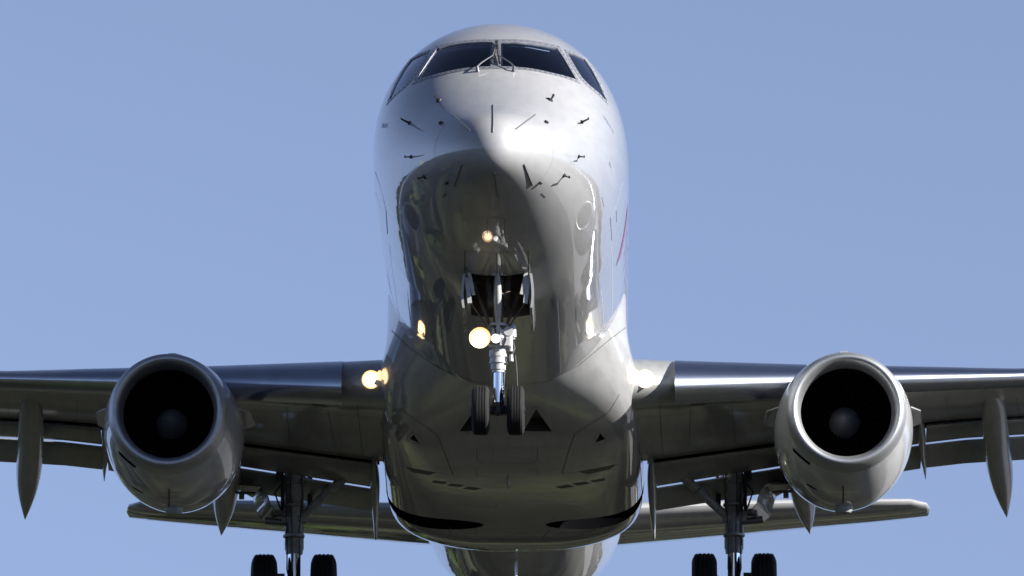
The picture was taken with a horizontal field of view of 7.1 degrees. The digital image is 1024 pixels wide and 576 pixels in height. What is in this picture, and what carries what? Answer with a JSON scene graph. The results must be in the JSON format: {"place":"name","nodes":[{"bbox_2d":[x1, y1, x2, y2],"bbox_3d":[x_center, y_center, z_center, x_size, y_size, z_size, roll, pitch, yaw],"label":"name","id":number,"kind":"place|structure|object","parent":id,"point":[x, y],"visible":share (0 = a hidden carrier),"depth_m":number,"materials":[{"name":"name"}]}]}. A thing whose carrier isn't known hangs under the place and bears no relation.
{"place":"outdoors","nodes":[
{"label":"outdoors","id":0,"kind":"place"},
{"bbox_2d":[0,23,1023,575],"bbox_3d":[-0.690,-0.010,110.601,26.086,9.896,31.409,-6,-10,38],"label":"passenger jet","id":1,"kind":"object","parent":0,"point":[508,405],"visible":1,"depth_m":102.13,"materials":[{"name":"paint"}]},
{"bbox_2d":[0,0,1023,575],"label":"sky","id":2,"kind":"structure","parent":0,"point":[810,180],"materials":[{"name":"blue"}]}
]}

